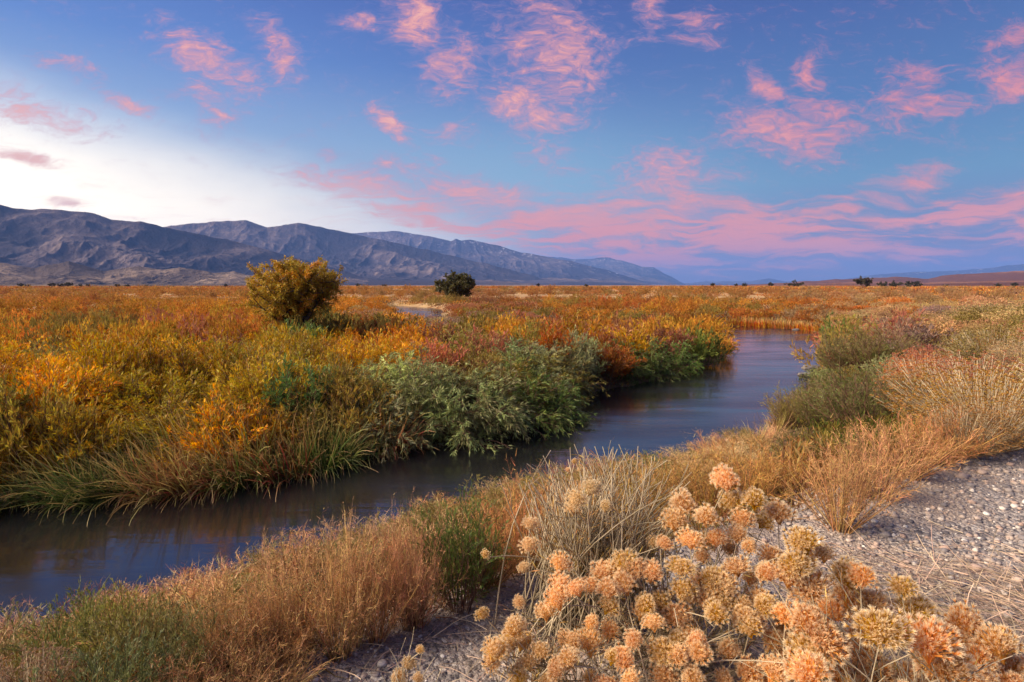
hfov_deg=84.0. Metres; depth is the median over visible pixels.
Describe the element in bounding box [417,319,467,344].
willow shrub
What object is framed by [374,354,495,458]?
silver willow shrub
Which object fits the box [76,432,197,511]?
reed clump
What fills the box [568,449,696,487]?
dry shrub
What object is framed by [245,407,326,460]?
reed clump
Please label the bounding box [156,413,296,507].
reed clump
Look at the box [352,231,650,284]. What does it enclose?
mountains
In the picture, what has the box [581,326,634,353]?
willow shrub
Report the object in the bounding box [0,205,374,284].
mountains
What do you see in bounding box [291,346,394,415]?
willow shrub
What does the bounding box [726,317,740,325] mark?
reed clump
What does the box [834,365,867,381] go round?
willow shrub
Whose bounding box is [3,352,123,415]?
willow shrub
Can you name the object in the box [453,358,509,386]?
willow shrub
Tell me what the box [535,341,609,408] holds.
silver willow shrub
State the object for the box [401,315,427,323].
seeded shrub
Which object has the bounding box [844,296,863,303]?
seeded shrub
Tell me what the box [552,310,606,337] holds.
willow shrub
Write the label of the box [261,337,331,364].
willow shrub
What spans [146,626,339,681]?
dry shrub
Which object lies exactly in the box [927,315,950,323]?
seeded shrub
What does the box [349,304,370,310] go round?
seeded shrub
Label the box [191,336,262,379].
willow shrub
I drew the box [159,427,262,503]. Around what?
reed clump
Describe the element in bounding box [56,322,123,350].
willow shrub
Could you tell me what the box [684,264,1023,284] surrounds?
mountains
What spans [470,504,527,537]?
dry shrub
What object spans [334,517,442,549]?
dry shrub
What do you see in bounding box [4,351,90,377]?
willow shrub
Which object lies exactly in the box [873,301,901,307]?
seeded shrub
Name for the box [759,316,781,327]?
reed clump
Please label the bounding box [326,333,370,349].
willow shrub
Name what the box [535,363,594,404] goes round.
silver willow shrub
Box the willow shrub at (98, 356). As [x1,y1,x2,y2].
[45,331,157,390]
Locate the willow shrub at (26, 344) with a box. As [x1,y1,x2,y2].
[8,335,66,354]
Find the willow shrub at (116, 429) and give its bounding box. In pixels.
[96,398,199,449]
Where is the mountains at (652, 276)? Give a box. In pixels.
[545,256,684,284]
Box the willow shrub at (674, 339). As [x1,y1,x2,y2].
[649,319,696,359]
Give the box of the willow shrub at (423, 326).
[404,315,455,341]
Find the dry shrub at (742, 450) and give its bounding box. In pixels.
[704,437,773,462]
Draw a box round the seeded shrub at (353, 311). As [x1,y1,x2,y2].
[338,309,363,315]
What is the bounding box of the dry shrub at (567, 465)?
[550,461,601,489]
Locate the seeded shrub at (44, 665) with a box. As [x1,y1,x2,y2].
[0,638,90,681]
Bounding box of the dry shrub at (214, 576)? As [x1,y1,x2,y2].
[142,559,257,604]
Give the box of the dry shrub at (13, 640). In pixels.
[0,625,51,663]
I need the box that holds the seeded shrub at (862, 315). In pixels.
[855,312,876,318]
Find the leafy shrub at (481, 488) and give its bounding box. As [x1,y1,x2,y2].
[438,474,512,513]
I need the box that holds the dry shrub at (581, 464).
[552,458,617,474]
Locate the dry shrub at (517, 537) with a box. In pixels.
[461,450,567,574]
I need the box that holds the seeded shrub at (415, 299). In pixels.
[408,296,424,302]
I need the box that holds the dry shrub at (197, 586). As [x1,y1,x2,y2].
[129,560,307,618]
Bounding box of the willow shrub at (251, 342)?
[239,340,279,352]
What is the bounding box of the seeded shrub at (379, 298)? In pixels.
[366,294,386,303]
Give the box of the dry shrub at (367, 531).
[341,517,385,553]
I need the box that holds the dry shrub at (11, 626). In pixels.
[0,593,75,655]
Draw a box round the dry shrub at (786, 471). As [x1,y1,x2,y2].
[742,431,840,492]
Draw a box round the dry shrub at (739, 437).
[680,431,775,447]
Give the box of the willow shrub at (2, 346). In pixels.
[0,337,16,352]
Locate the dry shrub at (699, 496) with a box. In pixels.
[648,435,783,513]
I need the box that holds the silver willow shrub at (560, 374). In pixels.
[497,350,585,410]
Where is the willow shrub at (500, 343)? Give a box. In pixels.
[450,321,509,359]
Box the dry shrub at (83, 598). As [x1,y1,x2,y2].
[23,577,141,633]
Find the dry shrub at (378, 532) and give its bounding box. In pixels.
[344,514,409,558]
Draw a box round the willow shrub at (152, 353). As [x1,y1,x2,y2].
[94,329,187,380]
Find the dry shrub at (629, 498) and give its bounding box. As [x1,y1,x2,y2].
[558,471,673,528]
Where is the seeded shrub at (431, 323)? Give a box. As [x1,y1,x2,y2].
[415,319,447,326]
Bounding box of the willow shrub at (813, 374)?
[804,368,833,381]
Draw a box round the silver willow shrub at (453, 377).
[405,359,524,445]
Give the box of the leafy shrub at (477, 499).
[443,492,552,529]
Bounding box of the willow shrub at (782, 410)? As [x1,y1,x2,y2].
[760,382,824,428]
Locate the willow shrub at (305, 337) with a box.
[260,329,335,368]
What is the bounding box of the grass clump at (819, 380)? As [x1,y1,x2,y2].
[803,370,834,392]
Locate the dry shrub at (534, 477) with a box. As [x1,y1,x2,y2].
[504,469,576,485]
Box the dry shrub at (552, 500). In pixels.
[521,460,612,548]
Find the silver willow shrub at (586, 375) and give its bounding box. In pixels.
[529,344,597,398]
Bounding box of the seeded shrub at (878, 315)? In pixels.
[868,311,913,318]
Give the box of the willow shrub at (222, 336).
[184,326,245,347]
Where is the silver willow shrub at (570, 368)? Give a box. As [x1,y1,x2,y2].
[514,339,583,395]
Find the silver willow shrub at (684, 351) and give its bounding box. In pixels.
[652,338,703,376]
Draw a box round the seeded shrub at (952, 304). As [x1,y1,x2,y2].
[936,301,961,307]
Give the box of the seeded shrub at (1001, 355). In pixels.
[978,338,1023,369]
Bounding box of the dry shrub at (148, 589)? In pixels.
[41,564,210,632]
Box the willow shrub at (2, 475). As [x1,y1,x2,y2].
[0,444,46,488]
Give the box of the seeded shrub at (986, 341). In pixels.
[963,332,1010,351]
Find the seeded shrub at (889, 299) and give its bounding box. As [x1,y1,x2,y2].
[880,296,901,301]
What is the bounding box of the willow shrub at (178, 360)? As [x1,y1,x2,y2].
[137,332,244,399]
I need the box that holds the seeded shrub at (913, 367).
[862,351,995,397]
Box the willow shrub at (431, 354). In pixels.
[410,341,455,377]
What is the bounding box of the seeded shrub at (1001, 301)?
[955,295,1017,309]
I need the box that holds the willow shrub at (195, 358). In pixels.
[154,353,240,383]
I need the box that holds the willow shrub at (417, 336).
[385,330,443,355]
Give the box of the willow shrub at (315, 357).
[297,341,346,368]
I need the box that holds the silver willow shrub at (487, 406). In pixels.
[443,363,540,445]
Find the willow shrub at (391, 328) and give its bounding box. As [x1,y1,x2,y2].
[373,322,412,342]
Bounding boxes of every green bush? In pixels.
[775,348,942,431]
[786,377,871,430]
[807,326,891,375]
[815,317,941,371]
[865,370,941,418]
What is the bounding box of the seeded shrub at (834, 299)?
[826,295,854,303]
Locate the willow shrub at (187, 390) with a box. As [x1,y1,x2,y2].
[89,365,212,419]
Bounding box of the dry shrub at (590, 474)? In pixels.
[572,452,674,498]
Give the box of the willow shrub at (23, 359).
[0,348,59,373]
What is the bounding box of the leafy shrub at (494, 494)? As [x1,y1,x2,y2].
[466,483,530,515]
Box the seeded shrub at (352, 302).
[341,301,360,307]
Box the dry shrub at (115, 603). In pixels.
[55,583,168,636]
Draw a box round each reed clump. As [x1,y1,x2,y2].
[0,416,96,487]
[0,436,93,510]
[0,446,124,519]
[0,448,43,512]
[0,455,50,510]
[2,421,149,523]
[41,417,143,484]
[42,437,161,514]
[64,404,197,489]
[66,418,233,524]
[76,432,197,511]
[120,430,227,509]
[128,404,259,480]
[132,397,263,476]
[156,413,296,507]
[158,403,289,469]
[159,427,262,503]
[187,427,295,495]
[201,410,326,498]
[231,385,328,445]
[240,420,337,487]
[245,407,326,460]
[260,409,379,485]
[277,388,378,459]
[286,410,384,474]
[289,368,381,456]
[308,394,387,448]
[314,406,392,467]
[337,398,418,464]
[341,398,442,462]
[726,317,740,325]
[736,317,757,326]
[743,317,764,326]
[754,317,771,326]
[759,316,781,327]
[771,318,793,328]
[782,322,797,328]
[789,320,808,329]
[795,320,811,329]
[804,323,822,331]
[810,323,820,331]
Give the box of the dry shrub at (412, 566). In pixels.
[371,487,448,631]
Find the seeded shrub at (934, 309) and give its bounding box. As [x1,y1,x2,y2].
[915,305,949,313]
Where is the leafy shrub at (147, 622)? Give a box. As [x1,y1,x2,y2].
[38,583,213,681]
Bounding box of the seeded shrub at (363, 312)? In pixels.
[351,309,389,318]
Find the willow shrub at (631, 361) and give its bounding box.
[601,345,647,378]
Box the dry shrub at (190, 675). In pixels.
[114,642,250,681]
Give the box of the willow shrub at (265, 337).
[241,326,290,347]
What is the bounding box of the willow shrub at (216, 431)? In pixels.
[155,383,303,463]
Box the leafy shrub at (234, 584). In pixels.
[163,571,311,629]
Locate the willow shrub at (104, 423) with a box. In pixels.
[48,405,160,456]
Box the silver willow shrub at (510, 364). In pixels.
[488,351,566,413]
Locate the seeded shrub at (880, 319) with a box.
[869,316,891,323]
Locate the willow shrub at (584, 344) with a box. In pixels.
[559,332,603,359]
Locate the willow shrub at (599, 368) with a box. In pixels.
[568,338,610,381]
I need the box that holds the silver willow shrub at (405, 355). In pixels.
[362,341,440,402]
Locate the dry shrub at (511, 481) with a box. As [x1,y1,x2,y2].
[490,471,567,496]
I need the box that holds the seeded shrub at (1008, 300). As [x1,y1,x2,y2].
[1002,296,1022,303]
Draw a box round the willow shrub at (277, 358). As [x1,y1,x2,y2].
[223,342,312,378]
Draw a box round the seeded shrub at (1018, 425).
[934,390,1023,452]
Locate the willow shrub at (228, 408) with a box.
[128,385,262,449]
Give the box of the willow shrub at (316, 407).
[256,400,350,450]
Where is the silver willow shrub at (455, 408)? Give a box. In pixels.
[392,373,538,456]
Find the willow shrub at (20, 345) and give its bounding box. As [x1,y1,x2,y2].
[1,335,48,352]
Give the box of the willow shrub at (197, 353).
[152,345,215,374]
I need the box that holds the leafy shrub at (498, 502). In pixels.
[467,494,548,529]
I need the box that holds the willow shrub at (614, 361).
[583,337,633,382]
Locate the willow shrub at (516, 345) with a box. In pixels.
[493,335,536,356]
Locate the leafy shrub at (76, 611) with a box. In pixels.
[6,578,178,671]
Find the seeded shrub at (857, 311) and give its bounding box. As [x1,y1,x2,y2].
[850,309,871,314]
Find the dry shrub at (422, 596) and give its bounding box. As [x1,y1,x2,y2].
[374,507,476,629]
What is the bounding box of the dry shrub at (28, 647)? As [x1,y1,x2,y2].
[0,629,68,676]
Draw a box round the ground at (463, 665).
[1,285,1023,681]
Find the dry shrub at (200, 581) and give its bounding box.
[78,556,287,626]
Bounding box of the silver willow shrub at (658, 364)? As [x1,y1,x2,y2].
[630,336,690,381]
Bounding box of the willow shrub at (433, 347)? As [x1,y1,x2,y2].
[408,336,471,377]
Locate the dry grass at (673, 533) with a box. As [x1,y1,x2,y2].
[1,438,947,681]
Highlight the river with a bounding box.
[0,306,821,633]
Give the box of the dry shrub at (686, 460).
[650,443,739,474]
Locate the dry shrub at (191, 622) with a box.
[130,591,251,662]
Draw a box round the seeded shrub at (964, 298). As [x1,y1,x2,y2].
[958,295,986,301]
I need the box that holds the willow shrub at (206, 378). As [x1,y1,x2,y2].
[159,376,228,407]
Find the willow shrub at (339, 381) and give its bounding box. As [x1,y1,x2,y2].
[296,370,380,399]
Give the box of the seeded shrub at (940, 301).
[932,299,952,304]
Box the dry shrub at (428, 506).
[382,492,496,523]
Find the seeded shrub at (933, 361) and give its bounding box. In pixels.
[909,353,969,376]
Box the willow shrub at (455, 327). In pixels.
[415,309,475,338]
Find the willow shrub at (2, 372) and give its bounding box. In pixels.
[0,360,39,397]
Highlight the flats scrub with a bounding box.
[0,285,1023,311]
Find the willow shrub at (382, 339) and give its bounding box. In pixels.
[364,335,399,345]
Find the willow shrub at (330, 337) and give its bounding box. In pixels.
[319,330,354,344]
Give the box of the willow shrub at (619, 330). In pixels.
[601,324,652,340]
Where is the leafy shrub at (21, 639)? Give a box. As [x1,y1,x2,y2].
[0,619,77,675]
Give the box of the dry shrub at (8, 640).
[0,615,77,678]
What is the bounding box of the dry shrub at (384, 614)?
[333,517,423,644]
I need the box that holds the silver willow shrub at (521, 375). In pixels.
[445,355,559,431]
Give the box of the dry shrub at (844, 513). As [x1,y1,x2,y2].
[769,419,924,534]
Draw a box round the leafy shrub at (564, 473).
[517,459,611,488]
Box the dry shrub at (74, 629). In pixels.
[6,583,264,677]
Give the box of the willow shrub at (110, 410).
[71,396,162,425]
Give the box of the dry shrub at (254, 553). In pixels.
[221,531,349,594]
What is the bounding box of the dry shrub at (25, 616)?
[0,602,71,639]
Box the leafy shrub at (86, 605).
[0,575,157,681]
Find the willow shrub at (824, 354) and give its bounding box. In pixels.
[815,341,846,366]
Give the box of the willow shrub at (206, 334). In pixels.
[160,333,216,345]
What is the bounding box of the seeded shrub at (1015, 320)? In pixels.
[998,305,1023,333]
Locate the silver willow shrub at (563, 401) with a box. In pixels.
[513,369,596,428]
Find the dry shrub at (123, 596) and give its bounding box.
[79,583,169,620]
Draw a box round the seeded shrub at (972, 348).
[932,323,1023,369]
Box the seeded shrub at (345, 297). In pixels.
[338,294,362,302]
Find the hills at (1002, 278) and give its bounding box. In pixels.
[738,271,1023,285]
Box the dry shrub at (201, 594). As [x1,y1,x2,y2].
[30,561,301,680]
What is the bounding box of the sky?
[0,0,1023,282]
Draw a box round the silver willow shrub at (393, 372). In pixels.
[348,349,445,448]
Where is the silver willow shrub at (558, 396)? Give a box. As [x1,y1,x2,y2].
[534,366,584,416]
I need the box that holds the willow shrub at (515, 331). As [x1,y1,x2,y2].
[509,326,529,335]
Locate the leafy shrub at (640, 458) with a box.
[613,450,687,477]
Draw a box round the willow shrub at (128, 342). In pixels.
[89,335,180,370]
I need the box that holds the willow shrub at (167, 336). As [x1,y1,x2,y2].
[140,332,204,354]
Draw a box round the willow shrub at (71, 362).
[57,356,95,369]
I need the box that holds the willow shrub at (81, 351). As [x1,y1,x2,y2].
[53,342,122,360]
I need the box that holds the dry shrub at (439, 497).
[409,490,471,508]
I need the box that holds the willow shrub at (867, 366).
[860,351,918,380]
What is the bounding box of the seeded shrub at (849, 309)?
[835,306,858,311]
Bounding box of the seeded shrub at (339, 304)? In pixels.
[329,301,347,309]
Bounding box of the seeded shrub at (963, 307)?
[941,304,998,314]
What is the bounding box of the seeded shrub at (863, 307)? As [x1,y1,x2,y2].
[851,305,873,308]
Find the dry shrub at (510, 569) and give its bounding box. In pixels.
[450,503,531,588]
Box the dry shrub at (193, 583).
[47,560,285,660]
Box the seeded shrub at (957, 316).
[942,311,990,323]
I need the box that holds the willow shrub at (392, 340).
[377,330,407,350]
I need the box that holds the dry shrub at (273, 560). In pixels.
[240,535,329,597]
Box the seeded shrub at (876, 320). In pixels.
[864,315,892,323]
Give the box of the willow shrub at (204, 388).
[192,370,264,406]
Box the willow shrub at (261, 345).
[225,342,269,362]
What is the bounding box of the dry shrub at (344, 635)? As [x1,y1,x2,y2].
[268,507,388,664]
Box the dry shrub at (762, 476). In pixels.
[694,431,807,505]
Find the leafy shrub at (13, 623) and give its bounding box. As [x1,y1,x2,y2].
[0,617,50,636]
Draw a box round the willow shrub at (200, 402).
[173,384,278,417]
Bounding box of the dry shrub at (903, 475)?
[813,414,967,500]
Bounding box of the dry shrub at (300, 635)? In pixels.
[245,568,337,662]
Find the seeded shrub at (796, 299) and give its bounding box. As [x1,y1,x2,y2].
[786,295,811,304]
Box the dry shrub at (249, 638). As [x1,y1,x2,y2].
[163,575,330,681]
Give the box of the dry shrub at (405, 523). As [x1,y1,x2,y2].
[374,507,454,544]
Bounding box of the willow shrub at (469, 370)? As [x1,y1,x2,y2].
[428,358,489,392]
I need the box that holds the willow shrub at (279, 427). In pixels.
[221,402,314,458]
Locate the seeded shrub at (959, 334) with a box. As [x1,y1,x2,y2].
[949,328,992,341]
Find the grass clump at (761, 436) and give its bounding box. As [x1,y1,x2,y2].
[728,415,781,442]
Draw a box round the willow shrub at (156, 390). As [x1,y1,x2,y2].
[121,370,186,411]
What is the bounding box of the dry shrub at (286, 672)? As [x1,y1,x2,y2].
[223,615,335,681]
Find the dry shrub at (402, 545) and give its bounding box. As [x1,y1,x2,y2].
[358,519,475,568]
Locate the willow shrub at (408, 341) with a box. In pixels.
[393,335,430,351]
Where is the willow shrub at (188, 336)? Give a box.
[156,332,239,348]
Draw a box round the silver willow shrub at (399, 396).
[352,371,444,456]
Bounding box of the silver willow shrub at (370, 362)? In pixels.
[362,358,411,399]
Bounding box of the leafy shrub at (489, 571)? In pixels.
[448,525,517,598]
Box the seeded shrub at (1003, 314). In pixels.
[978,306,1023,322]
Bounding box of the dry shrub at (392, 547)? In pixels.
[365,529,436,573]
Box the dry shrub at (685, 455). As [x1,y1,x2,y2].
[651,446,712,467]
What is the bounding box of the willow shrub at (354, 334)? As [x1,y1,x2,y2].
[327,327,384,342]
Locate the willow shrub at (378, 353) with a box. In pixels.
[347,329,416,371]
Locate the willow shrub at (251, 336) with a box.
[233,322,286,345]
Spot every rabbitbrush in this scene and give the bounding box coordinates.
[381,630,460,681]
[474,441,704,661]
[476,611,620,681]
[530,463,825,681]
[733,524,1023,681]
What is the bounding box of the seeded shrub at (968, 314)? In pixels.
[949,306,1022,322]
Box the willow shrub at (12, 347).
[6,343,66,366]
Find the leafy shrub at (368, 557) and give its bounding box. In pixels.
[310,538,411,599]
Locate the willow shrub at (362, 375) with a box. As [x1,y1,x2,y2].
[338,367,386,384]
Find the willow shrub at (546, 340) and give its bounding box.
[520,308,578,364]
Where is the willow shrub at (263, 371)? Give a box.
[226,361,284,391]
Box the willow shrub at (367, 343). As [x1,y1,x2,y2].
[341,337,386,360]
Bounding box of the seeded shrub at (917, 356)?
[883,347,953,377]
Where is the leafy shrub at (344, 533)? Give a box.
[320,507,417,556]
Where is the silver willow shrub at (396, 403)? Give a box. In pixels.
[330,386,449,462]
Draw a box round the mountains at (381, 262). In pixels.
[166,220,552,284]
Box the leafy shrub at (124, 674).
[18,619,212,681]
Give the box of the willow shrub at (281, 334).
[253,322,319,350]
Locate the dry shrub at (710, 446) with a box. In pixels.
[684,436,746,459]
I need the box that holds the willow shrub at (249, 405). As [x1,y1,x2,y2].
[189,398,299,436]
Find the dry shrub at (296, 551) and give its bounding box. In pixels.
[219,523,383,598]
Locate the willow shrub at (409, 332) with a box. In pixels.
[379,313,437,345]
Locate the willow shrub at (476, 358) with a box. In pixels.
[434,338,505,378]
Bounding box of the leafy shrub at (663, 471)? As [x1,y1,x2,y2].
[633,460,682,482]
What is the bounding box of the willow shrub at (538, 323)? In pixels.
[504,315,559,335]
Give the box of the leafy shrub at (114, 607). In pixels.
[77,575,167,667]
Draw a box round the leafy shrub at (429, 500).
[380,493,441,528]
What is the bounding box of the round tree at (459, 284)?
[434,270,475,299]
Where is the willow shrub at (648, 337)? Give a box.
[625,328,665,350]
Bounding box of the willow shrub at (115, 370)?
[67,355,173,398]
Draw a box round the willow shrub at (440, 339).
[422,333,448,348]
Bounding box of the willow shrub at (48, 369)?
[8,367,83,393]
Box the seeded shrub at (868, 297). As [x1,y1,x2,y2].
[855,293,877,301]
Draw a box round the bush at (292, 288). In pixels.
[237,255,349,331]
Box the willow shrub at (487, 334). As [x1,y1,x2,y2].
[474,330,505,345]
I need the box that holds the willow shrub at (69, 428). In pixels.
[5,385,146,478]
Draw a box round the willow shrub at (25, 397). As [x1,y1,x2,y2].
[0,368,33,425]
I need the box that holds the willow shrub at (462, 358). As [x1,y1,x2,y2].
[458,345,499,365]
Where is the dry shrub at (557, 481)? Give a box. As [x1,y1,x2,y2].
[526,469,579,498]
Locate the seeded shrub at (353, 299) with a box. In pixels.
[345,298,361,304]
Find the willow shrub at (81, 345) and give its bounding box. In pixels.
[61,341,115,359]
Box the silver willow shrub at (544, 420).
[479,371,582,441]
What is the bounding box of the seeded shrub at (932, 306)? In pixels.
[917,304,951,312]
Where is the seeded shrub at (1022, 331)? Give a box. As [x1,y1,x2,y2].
[1013,321,1023,339]
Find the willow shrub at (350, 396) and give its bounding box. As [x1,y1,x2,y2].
[300,375,412,440]
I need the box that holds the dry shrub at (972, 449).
[876,402,1023,464]
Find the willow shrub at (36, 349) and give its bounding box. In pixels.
[15,346,60,354]
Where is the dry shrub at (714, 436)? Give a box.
[678,427,747,459]
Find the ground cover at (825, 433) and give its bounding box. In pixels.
[0,295,1023,494]
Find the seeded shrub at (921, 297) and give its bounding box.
[912,292,942,303]
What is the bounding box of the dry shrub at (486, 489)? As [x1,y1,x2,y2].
[468,475,547,512]
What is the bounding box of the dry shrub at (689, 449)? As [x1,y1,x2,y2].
[662,442,713,463]
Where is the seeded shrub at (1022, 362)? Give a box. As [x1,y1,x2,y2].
[997,352,1023,388]
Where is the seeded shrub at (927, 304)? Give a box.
[901,302,934,308]
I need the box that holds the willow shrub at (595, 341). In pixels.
[579,336,611,349]
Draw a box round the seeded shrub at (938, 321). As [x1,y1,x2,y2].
[909,316,966,330]
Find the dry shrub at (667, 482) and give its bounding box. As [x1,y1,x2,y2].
[618,447,715,523]
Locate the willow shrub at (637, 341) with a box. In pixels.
[608,322,671,362]
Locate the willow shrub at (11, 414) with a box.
[0,374,107,478]
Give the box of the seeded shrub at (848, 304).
[830,301,856,308]
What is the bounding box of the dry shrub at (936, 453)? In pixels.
[849,403,983,480]
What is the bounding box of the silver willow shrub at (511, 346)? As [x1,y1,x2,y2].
[488,336,549,384]
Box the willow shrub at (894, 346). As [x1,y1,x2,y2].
[888,340,911,354]
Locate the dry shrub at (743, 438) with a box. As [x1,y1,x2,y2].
[725,425,780,448]
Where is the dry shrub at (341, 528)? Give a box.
[290,513,425,554]
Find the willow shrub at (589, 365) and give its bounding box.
[552,324,602,379]
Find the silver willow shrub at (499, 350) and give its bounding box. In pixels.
[490,339,556,378]
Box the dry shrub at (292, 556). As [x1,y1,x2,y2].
[223,535,389,608]
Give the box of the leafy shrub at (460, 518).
[419,499,521,541]
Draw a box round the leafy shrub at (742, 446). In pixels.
[709,436,768,456]
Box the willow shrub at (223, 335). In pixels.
[190,321,251,364]
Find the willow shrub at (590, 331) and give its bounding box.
[589,324,633,346]
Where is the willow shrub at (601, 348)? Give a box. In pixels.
[583,338,615,363]
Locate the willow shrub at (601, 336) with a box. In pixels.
[587,331,625,352]
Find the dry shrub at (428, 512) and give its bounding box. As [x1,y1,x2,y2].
[401,501,461,530]
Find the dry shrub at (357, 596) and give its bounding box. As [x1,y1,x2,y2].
[306,496,400,648]
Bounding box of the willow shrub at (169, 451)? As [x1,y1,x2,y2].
[121,440,222,471]
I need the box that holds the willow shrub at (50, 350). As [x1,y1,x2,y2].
[11,332,79,367]
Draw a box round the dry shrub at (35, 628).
[1,612,53,656]
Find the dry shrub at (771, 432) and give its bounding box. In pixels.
[755,424,793,439]
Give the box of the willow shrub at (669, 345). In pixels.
[642,335,681,357]
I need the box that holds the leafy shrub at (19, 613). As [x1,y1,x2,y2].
[0,599,47,659]
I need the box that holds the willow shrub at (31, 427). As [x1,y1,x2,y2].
[0,405,92,450]
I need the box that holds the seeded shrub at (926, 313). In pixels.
[910,310,938,315]
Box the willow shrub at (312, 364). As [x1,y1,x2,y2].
[255,348,343,401]
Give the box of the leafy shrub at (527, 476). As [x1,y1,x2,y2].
[502,475,559,506]
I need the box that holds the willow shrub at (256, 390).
[198,345,319,417]
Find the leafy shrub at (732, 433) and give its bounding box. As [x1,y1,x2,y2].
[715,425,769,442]
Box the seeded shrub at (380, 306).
[362,300,388,309]
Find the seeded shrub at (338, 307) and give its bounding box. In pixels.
[332,304,347,311]
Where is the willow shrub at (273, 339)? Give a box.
[232,334,310,358]
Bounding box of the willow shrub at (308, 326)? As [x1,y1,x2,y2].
[273,318,327,342]
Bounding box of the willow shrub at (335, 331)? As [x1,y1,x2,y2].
[309,318,353,340]
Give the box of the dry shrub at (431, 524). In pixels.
[370,498,506,562]
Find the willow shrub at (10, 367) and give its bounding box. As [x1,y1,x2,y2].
[0,350,30,380]
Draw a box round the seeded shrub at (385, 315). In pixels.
[372,313,409,324]
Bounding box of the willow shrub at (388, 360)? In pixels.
[370,352,412,373]
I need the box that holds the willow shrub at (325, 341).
[311,335,342,347]
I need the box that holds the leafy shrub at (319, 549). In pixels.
[270,531,413,606]
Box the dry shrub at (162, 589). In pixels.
[109,566,221,610]
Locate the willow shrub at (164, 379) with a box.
[131,359,193,398]
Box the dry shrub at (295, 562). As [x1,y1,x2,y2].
[208,520,392,616]
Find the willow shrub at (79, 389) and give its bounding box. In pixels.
[32,369,147,407]
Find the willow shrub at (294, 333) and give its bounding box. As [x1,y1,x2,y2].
[276,327,309,341]
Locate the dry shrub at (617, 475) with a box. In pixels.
[565,451,665,499]
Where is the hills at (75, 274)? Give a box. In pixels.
[0,261,262,285]
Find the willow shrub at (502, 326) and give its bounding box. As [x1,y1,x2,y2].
[483,320,542,337]
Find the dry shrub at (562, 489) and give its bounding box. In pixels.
[539,475,588,505]
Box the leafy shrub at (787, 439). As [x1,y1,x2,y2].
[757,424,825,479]
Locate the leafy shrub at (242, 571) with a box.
[199,553,274,582]
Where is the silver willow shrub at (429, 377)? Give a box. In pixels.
[379,356,458,413]
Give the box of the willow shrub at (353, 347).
[333,338,372,364]
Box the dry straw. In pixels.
[226,503,1023,681]
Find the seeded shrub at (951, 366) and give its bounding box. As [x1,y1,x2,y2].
[912,349,1023,395]
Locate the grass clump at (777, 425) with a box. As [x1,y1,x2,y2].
[754,408,798,435]
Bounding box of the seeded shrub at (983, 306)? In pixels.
[967,302,1023,316]
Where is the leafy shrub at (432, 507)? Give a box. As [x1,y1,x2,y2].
[388,492,507,540]
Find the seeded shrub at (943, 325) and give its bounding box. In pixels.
[905,318,967,335]
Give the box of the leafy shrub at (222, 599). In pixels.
[177,584,267,614]
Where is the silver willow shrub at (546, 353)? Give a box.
[495,339,580,398]
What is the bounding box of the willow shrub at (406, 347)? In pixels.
[380,337,438,362]
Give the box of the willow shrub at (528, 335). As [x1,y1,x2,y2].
[494,317,561,357]
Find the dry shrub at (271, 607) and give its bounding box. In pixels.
[237,525,310,663]
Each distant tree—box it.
[785,279,804,286]
[852,276,873,286]
[876,281,886,286]
[889,280,903,286]
[904,281,913,286]
[913,281,922,286]
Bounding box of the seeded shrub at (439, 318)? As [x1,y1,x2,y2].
[428,317,449,321]
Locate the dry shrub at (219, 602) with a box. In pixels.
[181,556,266,679]
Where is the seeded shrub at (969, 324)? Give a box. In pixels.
[953,318,1011,330]
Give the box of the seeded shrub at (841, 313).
[829,310,857,318]
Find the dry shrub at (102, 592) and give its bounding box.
[46,582,188,630]
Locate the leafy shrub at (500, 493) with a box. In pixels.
[478,483,539,510]
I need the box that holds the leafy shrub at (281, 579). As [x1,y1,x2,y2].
[239,556,323,604]
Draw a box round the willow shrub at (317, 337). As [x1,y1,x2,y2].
[303,328,336,343]
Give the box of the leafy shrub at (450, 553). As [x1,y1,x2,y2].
[409,479,511,614]
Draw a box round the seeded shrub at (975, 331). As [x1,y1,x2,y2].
[959,321,1005,335]
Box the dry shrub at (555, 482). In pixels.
[534,468,575,502]
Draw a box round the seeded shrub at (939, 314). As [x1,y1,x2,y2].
[930,312,952,316]
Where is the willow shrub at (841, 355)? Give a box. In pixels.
[828,342,865,368]
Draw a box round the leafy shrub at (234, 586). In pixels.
[134,574,286,623]
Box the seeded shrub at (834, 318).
[825,314,862,322]
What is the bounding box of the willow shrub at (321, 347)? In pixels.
[296,336,342,357]
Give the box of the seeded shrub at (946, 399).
[899,360,1023,434]
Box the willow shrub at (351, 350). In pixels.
[319,336,388,369]
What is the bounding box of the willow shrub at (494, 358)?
[477,352,510,370]
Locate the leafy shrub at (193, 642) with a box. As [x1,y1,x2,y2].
[127,592,269,681]
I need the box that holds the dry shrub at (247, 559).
[187,536,329,592]
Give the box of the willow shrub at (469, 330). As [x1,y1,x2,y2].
[428,324,491,357]
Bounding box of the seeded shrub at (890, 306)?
[874,304,911,313]
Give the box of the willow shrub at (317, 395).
[260,353,341,419]
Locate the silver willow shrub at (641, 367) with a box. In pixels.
[611,337,657,381]
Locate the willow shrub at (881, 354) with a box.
[855,341,908,367]
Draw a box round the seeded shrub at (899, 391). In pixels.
[871,356,1023,420]
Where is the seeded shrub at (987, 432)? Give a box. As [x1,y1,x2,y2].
[912,400,1021,457]
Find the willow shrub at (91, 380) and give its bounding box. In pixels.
[66,371,152,412]
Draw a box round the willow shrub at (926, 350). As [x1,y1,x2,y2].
[904,343,953,361]
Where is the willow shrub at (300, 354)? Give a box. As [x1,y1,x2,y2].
[261,348,342,389]
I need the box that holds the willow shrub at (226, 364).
[185,346,263,393]
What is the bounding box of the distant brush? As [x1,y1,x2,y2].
[0,283,1023,368]
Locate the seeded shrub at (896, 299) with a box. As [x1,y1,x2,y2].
[886,296,910,304]

